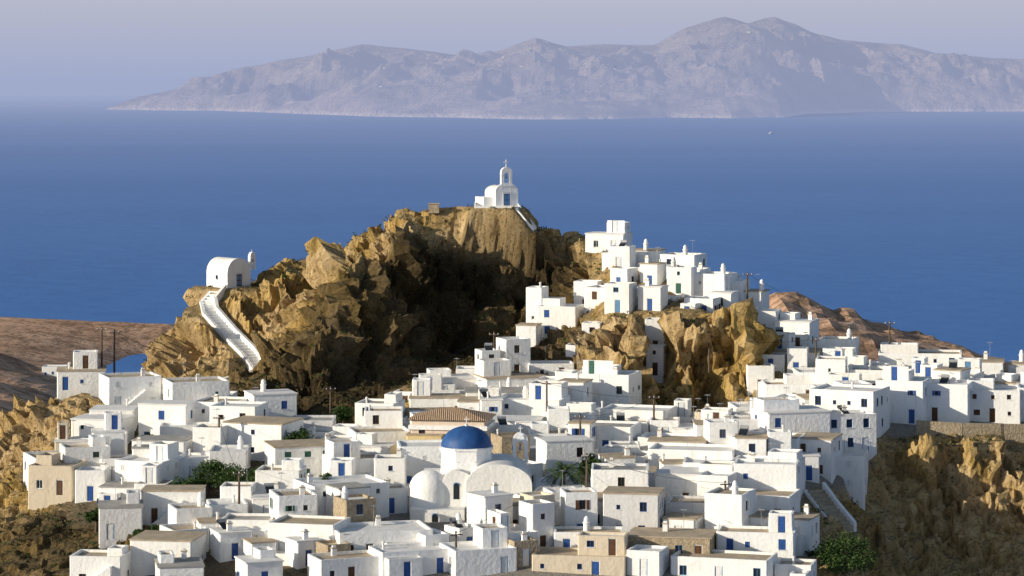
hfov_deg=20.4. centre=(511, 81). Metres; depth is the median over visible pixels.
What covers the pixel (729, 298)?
whitewashed house
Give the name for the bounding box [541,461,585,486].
palm tree
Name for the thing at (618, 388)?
window
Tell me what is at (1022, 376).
whitewashed house
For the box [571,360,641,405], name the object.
whitewashed house
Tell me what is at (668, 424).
whitewashed house
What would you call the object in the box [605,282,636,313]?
whitewashed house
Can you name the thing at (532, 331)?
whitewashed house
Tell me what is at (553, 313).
whitewashed house
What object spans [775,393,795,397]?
whitewashed house
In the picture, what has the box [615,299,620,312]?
door
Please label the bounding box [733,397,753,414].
whitewashed house
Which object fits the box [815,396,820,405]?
window
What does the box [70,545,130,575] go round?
whitewashed house
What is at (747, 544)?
window
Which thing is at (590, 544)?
window
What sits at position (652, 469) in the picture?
whitewashed house
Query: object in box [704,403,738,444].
whitewashed house
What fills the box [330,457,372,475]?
whitewashed house
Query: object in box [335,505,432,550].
whitewashed house
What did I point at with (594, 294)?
window
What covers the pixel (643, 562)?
door
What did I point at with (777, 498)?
whitewashed house
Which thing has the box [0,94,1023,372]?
sea
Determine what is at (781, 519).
door
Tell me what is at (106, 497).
door
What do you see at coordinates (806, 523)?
whitewashed house
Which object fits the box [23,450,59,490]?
whitewashed house
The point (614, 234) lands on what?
whitewashed house
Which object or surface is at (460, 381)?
whitewashed house
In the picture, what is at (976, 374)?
whitewashed house
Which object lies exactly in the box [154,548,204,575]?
whitewashed house
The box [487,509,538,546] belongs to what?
whitewashed house
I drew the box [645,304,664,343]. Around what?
whitewashed house
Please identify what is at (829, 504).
staircase
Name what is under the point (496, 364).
door
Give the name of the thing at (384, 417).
whitewashed house
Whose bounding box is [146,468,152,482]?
door
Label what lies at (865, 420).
window
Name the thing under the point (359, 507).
window
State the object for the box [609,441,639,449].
whitewashed house
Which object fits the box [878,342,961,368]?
whitewashed house
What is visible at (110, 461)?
whitewashed house
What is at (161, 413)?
window
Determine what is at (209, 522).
whitewashed house
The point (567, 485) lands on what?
whitewashed house
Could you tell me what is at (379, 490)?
whitewashed house
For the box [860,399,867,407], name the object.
window
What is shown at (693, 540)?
stone house
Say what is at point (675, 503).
whitewashed house
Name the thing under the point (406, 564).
door
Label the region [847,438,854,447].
window
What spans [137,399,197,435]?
whitewashed house
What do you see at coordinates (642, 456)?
whitewashed house
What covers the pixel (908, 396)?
whitewashed house
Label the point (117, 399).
door
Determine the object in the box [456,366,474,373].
whitewashed house
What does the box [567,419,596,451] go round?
whitewashed house
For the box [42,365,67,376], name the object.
farmhouse
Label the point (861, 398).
whitewashed house
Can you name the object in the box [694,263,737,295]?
whitewashed house
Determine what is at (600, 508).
whitewashed house
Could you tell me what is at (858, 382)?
whitewashed house
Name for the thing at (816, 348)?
utility pole
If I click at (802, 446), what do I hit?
window
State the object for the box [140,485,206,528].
whitewashed house
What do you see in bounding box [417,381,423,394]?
door
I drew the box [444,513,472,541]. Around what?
whitewashed house
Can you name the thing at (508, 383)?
whitewashed house
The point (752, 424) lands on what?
whitewashed house
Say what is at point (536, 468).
whitewashed house
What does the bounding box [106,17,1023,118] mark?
island
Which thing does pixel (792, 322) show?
whitewashed house
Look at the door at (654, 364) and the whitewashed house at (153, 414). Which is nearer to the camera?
the whitewashed house at (153, 414)
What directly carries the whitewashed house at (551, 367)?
on the hillside terrain
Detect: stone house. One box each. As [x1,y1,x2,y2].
[316,540,350,552]
[333,486,375,521]
[405,393,446,417]
[491,429,529,459]
[508,531,537,567]
[629,509,716,561]
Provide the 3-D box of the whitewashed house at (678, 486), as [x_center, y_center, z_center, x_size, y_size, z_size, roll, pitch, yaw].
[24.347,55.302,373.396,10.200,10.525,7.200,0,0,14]
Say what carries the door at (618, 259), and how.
in the whitewashed house at (622, 254)
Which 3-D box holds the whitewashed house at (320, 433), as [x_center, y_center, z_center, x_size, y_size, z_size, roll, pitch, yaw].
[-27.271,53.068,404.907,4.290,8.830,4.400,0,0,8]
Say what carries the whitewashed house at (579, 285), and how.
on the hillside terrain
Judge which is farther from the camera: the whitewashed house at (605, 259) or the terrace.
the terrace
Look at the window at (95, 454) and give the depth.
394.45 m
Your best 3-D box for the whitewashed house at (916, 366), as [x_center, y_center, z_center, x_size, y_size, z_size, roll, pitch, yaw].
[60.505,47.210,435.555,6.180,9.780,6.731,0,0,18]
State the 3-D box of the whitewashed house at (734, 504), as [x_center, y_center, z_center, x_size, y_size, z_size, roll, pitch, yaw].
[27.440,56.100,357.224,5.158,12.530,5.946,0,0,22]
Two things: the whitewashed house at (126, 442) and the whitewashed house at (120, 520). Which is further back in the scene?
the whitewashed house at (126, 442)
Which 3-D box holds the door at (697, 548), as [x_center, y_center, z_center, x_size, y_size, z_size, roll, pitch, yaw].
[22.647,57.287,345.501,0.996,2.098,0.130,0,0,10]
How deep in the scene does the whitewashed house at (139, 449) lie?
393.30 m
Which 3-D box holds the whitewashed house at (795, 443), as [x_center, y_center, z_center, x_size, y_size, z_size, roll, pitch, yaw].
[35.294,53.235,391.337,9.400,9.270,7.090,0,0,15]
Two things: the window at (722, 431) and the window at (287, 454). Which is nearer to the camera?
the window at (287, 454)
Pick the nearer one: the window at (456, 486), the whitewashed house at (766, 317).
the window at (456, 486)
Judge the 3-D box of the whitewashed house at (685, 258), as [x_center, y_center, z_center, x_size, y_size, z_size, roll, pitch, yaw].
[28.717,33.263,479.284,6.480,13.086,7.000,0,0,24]
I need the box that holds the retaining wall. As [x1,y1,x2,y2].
[916,420,1023,443]
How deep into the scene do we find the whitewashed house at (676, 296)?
460.61 m
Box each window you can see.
[37,480,42,488]
[93,452,99,457]
[106,437,111,446]
[115,382,121,387]
[159,411,163,419]
[281,401,287,409]
[285,452,290,456]
[285,506,294,511]
[304,451,311,457]
[356,504,363,515]
[372,415,379,424]
[388,466,392,471]
[432,513,437,521]
[448,556,452,568]
[453,483,459,498]
[489,407,496,411]
[495,504,500,509]
[514,345,518,353]
[543,310,549,317]
[568,388,572,397]
[572,428,583,434]
[576,447,582,457]
[576,500,589,509]
[586,541,594,547]
[591,291,596,299]
[593,240,597,247]
[602,440,607,445]
[613,287,618,292]
[616,386,622,394]
[618,477,624,485]
[639,502,646,512]
[675,545,682,552]
[679,565,686,575]
[719,429,726,438]
[743,473,747,479]
[744,542,749,547]
[749,444,754,451]
[753,568,760,575]
[775,418,781,427]
[778,539,785,550]
[800,443,805,451]
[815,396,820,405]
[831,420,837,428]
[845,461,851,467]
[845,480,851,485]
[846,419,851,428]
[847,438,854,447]
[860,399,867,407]
[863,418,868,427]
[908,390,915,395]
[932,391,939,395]
[972,394,976,399]
[973,410,979,415]
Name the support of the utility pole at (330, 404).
on the hillside terrain
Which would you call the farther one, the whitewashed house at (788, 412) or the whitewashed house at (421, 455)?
the whitewashed house at (788, 412)
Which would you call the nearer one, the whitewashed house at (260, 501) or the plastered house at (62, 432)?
the whitewashed house at (260, 501)
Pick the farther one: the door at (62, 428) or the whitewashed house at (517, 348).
the whitewashed house at (517, 348)
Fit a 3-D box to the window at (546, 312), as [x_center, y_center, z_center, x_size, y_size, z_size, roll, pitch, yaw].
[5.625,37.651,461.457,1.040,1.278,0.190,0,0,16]
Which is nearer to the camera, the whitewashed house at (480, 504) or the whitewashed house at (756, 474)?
the whitewashed house at (480, 504)
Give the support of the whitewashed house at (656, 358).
on the hillside terrain
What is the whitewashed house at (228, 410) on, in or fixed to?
on the hillside terrain
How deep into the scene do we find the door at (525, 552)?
344.38 m
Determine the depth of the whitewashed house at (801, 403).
411.40 m
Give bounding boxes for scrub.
[0,204,1018,575]
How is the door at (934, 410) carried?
in the whitewashed house at (948, 400)
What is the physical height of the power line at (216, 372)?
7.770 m
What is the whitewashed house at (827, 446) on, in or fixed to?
on the hillside terrain
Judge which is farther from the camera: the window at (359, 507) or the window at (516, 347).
the window at (516, 347)
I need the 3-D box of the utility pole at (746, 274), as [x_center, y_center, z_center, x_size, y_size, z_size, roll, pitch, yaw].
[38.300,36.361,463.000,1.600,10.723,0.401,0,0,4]
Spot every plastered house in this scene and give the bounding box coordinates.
[28,452,86,510]
[54,420,88,449]
[520,491,554,525]
[532,531,628,575]
[695,394,709,419]
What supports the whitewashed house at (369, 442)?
on the hillside terrain
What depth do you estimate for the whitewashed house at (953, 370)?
419.75 m
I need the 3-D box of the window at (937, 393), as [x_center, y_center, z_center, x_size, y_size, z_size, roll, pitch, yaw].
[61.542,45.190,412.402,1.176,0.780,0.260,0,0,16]
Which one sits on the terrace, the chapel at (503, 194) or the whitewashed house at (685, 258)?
the chapel at (503, 194)
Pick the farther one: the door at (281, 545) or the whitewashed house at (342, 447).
the whitewashed house at (342, 447)
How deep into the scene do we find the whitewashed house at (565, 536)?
351.26 m
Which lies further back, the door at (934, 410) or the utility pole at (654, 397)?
the door at (934, 410)
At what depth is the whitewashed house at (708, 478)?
366.15 m
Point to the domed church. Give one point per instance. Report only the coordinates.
(470, 462)
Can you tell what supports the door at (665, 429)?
in the whitewashed house at (668, 424)
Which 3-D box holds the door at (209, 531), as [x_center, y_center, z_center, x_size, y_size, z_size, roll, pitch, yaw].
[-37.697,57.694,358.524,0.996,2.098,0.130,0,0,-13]
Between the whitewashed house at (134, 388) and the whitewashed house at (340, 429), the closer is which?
the whitewashed house at (340, 429)
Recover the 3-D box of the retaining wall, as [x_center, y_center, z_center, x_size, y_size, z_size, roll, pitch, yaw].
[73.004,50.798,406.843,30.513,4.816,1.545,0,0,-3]
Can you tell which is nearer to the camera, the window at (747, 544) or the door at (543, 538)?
the window at (747, 544)
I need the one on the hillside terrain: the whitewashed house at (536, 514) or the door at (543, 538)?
the whitewashed house at (536, 514)
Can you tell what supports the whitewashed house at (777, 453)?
on the hillside terrain
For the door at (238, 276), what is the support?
in the chapel at (230, 272)
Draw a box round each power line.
[124,336,308,387]
[336,335,490,387]
[457,458,582,532]
[590,456,721,482]
[750,275,888,322]
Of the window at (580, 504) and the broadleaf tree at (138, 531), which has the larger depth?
the broadleaf tree at (138, 531)
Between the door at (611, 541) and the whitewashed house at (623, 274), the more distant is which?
the whitewashed house at (623, 274)
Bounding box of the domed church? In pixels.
[409,416,553,521]
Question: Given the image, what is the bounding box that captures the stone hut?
[428,203,439,212]
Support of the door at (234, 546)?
in the whitewashed house at (226, 541)
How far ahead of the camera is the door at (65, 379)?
435.77 m
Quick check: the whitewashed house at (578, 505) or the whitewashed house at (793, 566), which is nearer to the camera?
the whitewashed house at (793, 566)
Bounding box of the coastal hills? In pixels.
[0,292,1008,412]
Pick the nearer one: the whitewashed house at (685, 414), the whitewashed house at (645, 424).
the whitewashed house at (645, 424)
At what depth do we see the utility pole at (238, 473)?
368.88 m
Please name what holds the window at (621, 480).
in the whitewashed house at (604, 476)
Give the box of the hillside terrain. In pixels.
[0,206,1023,575]
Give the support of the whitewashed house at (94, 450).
on the hillside terrain
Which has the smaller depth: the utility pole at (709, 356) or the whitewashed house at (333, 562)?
the whitewashed house at (333, 562)
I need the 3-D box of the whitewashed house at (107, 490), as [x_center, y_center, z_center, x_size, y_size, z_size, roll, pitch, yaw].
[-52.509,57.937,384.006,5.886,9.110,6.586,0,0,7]
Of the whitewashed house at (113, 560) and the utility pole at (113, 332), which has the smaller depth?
the whitewashed house at (113, 560)
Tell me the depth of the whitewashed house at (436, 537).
347.80 m
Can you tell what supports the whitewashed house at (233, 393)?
on the hillside terrain
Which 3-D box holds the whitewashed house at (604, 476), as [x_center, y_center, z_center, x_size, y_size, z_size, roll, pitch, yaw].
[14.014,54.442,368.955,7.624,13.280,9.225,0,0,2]
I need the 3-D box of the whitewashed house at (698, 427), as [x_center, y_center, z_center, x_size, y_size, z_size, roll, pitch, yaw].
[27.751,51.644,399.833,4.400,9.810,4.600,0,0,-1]
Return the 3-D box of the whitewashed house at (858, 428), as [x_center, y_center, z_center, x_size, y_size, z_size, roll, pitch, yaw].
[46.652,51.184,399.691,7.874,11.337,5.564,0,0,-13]
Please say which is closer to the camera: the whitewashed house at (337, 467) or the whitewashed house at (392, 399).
the whitewashed house at (337, 467)
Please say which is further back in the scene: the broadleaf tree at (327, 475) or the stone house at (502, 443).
the stone house at (502, 443)
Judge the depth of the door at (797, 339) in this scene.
455.01 m
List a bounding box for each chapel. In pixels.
[206,252,255,287]
[475,160,517,205]
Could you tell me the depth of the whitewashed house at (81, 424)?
412.60 m
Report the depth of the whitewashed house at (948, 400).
412.06 m
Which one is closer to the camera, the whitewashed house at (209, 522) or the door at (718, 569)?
the door at (718, 569)
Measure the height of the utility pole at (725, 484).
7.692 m
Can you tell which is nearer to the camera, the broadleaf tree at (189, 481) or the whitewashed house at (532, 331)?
the broadleaf tree at (189, 481)
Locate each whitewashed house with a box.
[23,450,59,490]
[56,350,106,401]
[60,427,109,465]
[70,414,134,443]
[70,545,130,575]
[75,461,109,502]
[89,398,137,432]
[91,411,125,454]
[97,477,135,503]
[98,481,142,548]
[99,367,161,404]
[100,454,131,480]
[115,441,181,481]
[125,430,127,453]
[129,530,207,575]
[131,435,192,454]
[131,437,149,456]
[134,462,176,498]
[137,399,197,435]
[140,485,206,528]
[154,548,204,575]
[160,407,209,435]
[160,521,208,551]
[163,363,228,399]
[168,492,211,527]
[179,438,208,481]
[193,409,227,452]
[195,394,247,421]
[196,511,221,548]
[206,495,247,516]
[208,435,250,486]
[209,518,252,562]
[210,386,267,423]
[220,466,255,512]
[220,513,273,536]
[222,415,304,460]
[229,389,236,396]
[234,546,283,575]
[242,536,276,554]
[243,379,297,416]
[251,481,278,512]
[255,457,306,489]
[264,421,330,476]
[268,514,350,565]
[269,472,317,518]
[284,529,321,568]
[291,415,335,428]
[293,460,388,517]
[307,423,334,438]
[308,534,378,575]
[322,438,379,475]
[324,435,351,438]
[325,482,370,515]
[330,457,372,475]
[333,423,358,434]
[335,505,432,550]
[348,426,409,442]
[355,392,404,425]
[357,432,396,453]
[364,405,402,428]
[368,541,453,575]
[374,448,406,485]
[384,477,407,513]
[394,374,416,401]
[397,439,441,495]
[403,416,409,427]
[409,377,465,407]
[417,528,448,545]
[419,373,477,392]
[427,358,476,389]
[439,523,516,575]
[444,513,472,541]
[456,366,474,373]
[457,380,500,410]
[465,381,528,395]
[465,482,513,523]
[473,357,545,387]
[475,343,500,373]
[479,388,502,414]
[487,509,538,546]
[493,415,543,434]
[493,416,520,432]
[496,336,529,371]
[497,377,528,388]
[502,380,569,415]
[513,493,519,497]
[513,498,519,524]
[515,322,541,346]
[518,444,542,482]
[519,499,553,546]
[526,282,548,322]
[528,421,567,446]
[529,346,573,375]
[530,446,535,460]
[535,435,593,485]
[536,369,576,380]
[537,297,583,340]
[543,470,574,524]
[544,402,597,420]
[547,406,569,427]
[552,485,584,486]
[553,516,623,547]
[557,361,592,401]
[560,487,597,525]
[565,420,640,455]
[566,343,576,357]
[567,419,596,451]
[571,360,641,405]
[574,280,603,303]
[582,321,601,333]
[584,220,632,252]
[584,285,637,312]
[591,447,648,491]
[593,412,649,434]
[595,445,647,462]
[596,401,604,417]
[597,446,636,462]
[598,486,666,525]
[600,404,676,420]
[601,251,608,270]
[602,486,664,531]
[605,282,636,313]
[609,240,635,268]
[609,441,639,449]
[610,267,637,281]
[627,544,668,575]
[636,239,666,265]
[637,278,668,310]
[638,432,693,450]
[639,247,666,284]
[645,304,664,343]
[646,344,666,382]
[647,419,706,447]
[648,428,735,470]
[649,466,657,486]
[650,417,679,432]
[654,460,734,500]
[658,453,683,468]
[659,259,677,278]
[660,240,706,267]
[661,494,704,528]
[665,494,704,528]
[667,257,696,296]
[668,293,683,300]
[671,549,777,575]
[672,406,732,432]
[674,398,700,422]
[680,296,720,312]
[683,456,734,466]
[692,413,708,436]
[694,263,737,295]
[697,262,710,273]
[697,470,736,495]
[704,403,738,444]
[705,480,755,528]
[710,290,738,307]
[716,509,796,557]
[728,402,748,411]
[730,431,805,448]
[730,448,804,500]
[731,399,758,430]
[733,274,749,301]
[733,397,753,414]
[734,443,798,489]
[735,425,767,455]
[743,274,769,308]
[746,363,773,396]
[749,504,820,556]
[750,396,831,433]
[756,305,781,328]
[756,488,799,511]
[758,364,782,396]
[761,353,786,372]
[761,366,819,396]
[767,424,791,455]
[771,332,822,366]
[773,312,819,347]
[774,556,816,575]
[775,327,782,331]
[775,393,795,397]
[784,387,808,405]
[787,346,808,372]
[792,367,815,373]
[792,432,842,482]
[795,384,821,403]
[803,445,819,482]
[809,381,889,437]
[815,356,847,383]
[818,323,858,354]
[823,346,879,372]
[828,372,861,383]
[830,405,876,459]
[833,365,871,384]
[837,434,868,509]
[848,355,888,368]
[849,364,882,384]
[876,362,931,424]
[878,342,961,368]
[880,357,905,366]
[910,362,942,378]
[912,356,927,375]
[927,374,972,422]
[933,359,970,379]
[958,357,983,377]
[964,342,1003,375]
[967,378,1020,423]
[970,366,981,377]
[984,360,1020,379]
[995,373,1020,385]
[1007,350,1023,373]
[1017,383,1023,421]
[1021,371,1023,382]
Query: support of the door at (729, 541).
in the whitewashed house at (778, 534)
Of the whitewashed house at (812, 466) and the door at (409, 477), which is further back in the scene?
the whitewashed house at (812, 466)
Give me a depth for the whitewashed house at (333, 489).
362.81 m
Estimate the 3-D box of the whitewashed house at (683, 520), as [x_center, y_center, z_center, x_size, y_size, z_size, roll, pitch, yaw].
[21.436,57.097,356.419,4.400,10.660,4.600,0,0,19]
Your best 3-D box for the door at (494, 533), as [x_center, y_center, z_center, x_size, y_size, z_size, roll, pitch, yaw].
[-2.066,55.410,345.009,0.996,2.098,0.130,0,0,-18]
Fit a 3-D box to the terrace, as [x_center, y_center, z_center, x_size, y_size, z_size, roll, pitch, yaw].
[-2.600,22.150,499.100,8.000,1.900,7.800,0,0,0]
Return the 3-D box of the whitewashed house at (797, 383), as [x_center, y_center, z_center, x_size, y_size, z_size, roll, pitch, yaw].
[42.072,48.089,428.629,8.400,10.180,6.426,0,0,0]
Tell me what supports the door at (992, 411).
in the whitewashed house at (991, 402)
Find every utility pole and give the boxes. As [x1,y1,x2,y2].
[96,327,105,366]
[109,329,118,372]
[213,415,224,426]
[233,470,244,503]
[326,387,335,414]
[450,531,462,547]
[489,332,498,347]
[541,381,550,410]
[574,414,584,434]
[581,453,592,486]
[649,395,659,419]
[708,335,713,372]
[720,481,731,489]
[742,272,751,298]
[811,337,820,366]
[885,321,894,343]
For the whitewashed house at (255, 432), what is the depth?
399.28 m
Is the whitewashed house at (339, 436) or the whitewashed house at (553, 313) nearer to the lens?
the whitewashed house at (339, 436)
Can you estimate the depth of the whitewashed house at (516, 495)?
365.35 m
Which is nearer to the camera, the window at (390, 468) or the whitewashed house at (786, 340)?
the window at (390, 468)
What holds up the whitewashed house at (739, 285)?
on the hillside terrain
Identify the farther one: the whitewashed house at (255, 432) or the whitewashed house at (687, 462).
the whitewashed house at (255, 432)
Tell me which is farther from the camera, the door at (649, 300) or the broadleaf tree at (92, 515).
the door at (649, 300)
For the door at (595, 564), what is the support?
in the plastered house at (598, 553)
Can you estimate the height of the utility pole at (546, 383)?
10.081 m
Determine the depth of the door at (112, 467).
393.49 m
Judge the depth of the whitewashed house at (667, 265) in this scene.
474.35 m
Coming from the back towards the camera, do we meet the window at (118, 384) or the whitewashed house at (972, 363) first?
the whitewashed house at (972, 363)
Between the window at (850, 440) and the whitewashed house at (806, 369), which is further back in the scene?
the whitewashed house at (806, 369)
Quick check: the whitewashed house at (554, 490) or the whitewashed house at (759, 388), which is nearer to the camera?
the whitewashed house at (554, 490)
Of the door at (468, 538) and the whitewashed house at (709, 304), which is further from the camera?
the whitewashed house at (709, 304)
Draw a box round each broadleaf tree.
[83,506,98,532]
[132,523,159,535]
[168,476,199,484]
[188,457,229,493]
[217,463,252,487]
[244,466,258,481]
[283,429,313,439]
[319,472,331,479]
[330,405,354,423]
[581,452,602,465]
[805,550,817,556]
[812,530,880,575]
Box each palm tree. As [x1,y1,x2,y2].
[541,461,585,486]
[565,462,591,484]
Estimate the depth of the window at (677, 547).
345.98 m
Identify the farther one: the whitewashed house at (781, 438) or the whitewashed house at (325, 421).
the whitewashed house at (325, 421)
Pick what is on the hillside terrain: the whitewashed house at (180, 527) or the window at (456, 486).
the whitewashed house at (180, 527)
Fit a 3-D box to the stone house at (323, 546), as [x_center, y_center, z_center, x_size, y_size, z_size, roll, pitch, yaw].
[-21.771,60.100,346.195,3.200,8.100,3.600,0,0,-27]
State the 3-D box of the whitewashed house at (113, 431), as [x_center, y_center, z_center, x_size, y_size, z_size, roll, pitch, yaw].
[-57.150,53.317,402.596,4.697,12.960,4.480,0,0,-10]
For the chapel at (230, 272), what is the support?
on the hillside terrain
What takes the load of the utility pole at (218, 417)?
on the hillside terrain
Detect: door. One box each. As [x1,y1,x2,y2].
[56,480,62,494]
[59,425,65,438]
[62,376,68,389]
[82,355,88,368]
[87,486,93,500]
[104,495,110,499]
[107,523,113,539]
[111,415,117,429]
[111,466,114,480]
[115,396,120,404]
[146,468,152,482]
[151,507,157,522]
[157,446,162,460]
[189,466,195,480]
[209,531,210,547]
[231,542,238,559]
[235,272,242,286]
[261,571,268,575]
[263,505,268,512]
[278,542,284,550]
[305,549,311,566]
[338,462,345,475]
[343,443,349,456]
[348,566,354,575]
[389,497,394,512]
[402,395,407,401]
[403,561,410,575]
[407,475,412,482]
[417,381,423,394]
[436,557,443,572]
[466,536,472,540]
[491,530,498,546]
[494,362,499,375]
[501,515,507,526]
[501,556,507,572]
[503,192,510,205]
[514,364,519,370]
[522,548,529,565]
[535,385,541,398]
[540,534,546,546]
[563,538,570,546]
[589,360,594,373]
[592,561,599,574]
[608,538,615,555]
[612,220,617,232]
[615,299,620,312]
[616,257,620,266]
[640,559,647,575]
[647,298,652,310]
[652,362,657,374]
[662,427,668,432]
[676,283,680,293]
[678,402,684,416]
[694,545,701,553]
[713,412,719,418]
[715,566,722,575]
[726,538,733,549]
[767,358,773,364]
[778,516,785,532]
[793,362,798,366]
[795,337,799,345]
[805,465,812,479]
[835,350,840,355]
[862,437,868,449]
[891,366,897,379]
[908,409,914,423]
[915,360,921,372]
[925,367,930,376]
[931,407,937,420]
[965,361,970,370]
[989,408,995,421]
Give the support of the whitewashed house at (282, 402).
on the hillside terrain
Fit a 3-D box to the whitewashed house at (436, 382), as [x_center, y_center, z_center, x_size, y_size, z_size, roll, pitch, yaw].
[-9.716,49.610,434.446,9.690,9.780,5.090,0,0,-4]
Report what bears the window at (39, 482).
in the plastered house at (51, 478)
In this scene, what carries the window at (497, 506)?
in the whitewashed house at (480, 504)
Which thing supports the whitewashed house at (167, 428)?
on the hillside terrain
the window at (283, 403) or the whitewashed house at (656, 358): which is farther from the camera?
the whitewashed house at (656, 358)
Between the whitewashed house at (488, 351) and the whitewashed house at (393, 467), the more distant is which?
the whitewashed house at (488, 351)
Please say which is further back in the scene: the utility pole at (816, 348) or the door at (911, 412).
the utility pole at (816, 348)
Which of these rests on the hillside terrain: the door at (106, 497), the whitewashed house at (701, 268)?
the whitewashed house at (701, 268)
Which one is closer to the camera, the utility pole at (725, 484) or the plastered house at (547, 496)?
the plastered house at (547, 496)
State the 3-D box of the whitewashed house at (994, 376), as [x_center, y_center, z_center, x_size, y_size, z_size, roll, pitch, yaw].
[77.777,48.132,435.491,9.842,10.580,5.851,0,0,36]
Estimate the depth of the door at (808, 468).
384.38 m
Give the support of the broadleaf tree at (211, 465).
on the hillside terrain
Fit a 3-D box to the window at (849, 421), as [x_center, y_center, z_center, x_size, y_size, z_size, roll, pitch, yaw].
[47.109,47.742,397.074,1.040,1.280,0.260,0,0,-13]
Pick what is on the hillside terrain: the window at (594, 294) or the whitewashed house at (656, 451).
the whitewashed house at (656, 451)
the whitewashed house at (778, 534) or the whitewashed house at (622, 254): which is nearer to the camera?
the whitewashed house at (778, 534)
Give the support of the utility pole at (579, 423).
on the hillside terrain
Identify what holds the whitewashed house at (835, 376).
on the hillside terrain
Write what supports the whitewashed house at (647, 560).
on the hillside terrain
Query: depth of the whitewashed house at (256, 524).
357.06 m
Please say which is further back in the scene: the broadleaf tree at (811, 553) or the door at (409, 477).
the door at (409, 477)
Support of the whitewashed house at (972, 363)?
on the hillside terrain
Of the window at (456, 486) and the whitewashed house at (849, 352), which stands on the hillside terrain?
the whitewashed house at (849, 352)
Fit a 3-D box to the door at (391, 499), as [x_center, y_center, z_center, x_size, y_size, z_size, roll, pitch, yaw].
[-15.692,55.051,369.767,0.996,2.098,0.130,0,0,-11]
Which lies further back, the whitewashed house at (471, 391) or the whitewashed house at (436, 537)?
the whitewashed house at (471, 391)
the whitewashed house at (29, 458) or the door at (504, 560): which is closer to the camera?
the door at (504, 560)
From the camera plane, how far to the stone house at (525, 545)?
344.41 m
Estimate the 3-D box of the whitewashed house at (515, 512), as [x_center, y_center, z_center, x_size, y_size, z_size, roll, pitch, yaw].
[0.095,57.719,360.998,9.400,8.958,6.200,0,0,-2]
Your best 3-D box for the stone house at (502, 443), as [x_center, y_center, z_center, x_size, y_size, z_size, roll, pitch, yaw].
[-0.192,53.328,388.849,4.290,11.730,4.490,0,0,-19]
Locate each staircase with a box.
[200,284,260,369]
[514,203,535,231]
[804,482,856,531]
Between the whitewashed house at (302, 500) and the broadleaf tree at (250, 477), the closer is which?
the whitewashed house at (302, 500)
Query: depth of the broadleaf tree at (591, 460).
379.93 m
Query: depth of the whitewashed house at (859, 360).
435.61 m
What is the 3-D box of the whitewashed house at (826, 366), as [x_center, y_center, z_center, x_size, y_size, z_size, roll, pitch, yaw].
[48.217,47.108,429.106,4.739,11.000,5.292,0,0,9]
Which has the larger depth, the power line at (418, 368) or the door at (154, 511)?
the power line at (418, 368)
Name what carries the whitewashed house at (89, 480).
on the hillside terrain
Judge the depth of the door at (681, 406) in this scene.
414.80 m
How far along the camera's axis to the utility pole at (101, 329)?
440.87 m
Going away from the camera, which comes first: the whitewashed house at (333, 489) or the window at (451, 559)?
the window at (451, 559)
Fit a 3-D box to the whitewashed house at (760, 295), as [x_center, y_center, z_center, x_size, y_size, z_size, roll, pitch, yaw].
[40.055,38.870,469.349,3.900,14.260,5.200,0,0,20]
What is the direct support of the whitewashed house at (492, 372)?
on the hillside terrain
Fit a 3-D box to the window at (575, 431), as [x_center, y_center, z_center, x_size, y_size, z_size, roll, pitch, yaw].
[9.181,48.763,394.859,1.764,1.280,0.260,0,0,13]
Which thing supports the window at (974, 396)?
in the whitewashed house at (991, 402)
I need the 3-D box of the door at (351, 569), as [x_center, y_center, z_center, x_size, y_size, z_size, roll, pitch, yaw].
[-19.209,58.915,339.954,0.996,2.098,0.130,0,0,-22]
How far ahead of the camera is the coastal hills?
1191.17 m
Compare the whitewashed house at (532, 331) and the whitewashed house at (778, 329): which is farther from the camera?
the whitewashed house at (532, 331)
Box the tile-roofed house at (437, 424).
[406,407,495,439]
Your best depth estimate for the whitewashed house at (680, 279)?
465.07 m
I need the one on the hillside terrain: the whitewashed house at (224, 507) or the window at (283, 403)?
the whitewashed house at (224, 507)
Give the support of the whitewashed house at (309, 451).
on the hillside terrain
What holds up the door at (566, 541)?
in the whitewashed house at (565, 536)
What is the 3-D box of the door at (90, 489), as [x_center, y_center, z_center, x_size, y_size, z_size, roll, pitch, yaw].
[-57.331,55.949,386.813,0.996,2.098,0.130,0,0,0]
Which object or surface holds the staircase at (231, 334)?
on the hillside terrain
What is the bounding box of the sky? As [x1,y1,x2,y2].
[0,0,1023,93]
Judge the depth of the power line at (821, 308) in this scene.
457.19 m
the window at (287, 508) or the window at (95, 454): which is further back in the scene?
the window at (95, 454)
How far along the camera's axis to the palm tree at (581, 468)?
376.66 m
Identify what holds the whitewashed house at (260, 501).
on the hillside terrain
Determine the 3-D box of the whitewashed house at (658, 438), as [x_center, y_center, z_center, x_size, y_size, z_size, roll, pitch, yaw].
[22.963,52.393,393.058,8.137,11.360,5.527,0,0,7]
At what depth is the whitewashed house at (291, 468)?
376.23 m
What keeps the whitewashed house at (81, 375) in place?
on the hillside terrain
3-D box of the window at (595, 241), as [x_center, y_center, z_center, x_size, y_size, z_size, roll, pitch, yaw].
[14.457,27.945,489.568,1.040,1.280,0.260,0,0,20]
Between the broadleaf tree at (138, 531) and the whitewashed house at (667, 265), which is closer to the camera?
the broadleaf tree at (138, 531)
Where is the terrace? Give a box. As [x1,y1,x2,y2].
[474,202,517,207]
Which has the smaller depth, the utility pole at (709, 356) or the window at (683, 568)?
the window at (683, 568)
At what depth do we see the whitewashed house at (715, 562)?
340.81 m
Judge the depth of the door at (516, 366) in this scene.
441.66 m
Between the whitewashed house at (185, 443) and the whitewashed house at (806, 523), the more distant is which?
the whitewashed house at (185, 443)
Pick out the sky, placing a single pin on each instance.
(47, 46)
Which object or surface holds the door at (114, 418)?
in the whitewashed house at (113, 431)
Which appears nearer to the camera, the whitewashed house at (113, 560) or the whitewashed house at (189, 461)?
the whitewashed house at (113, 560)

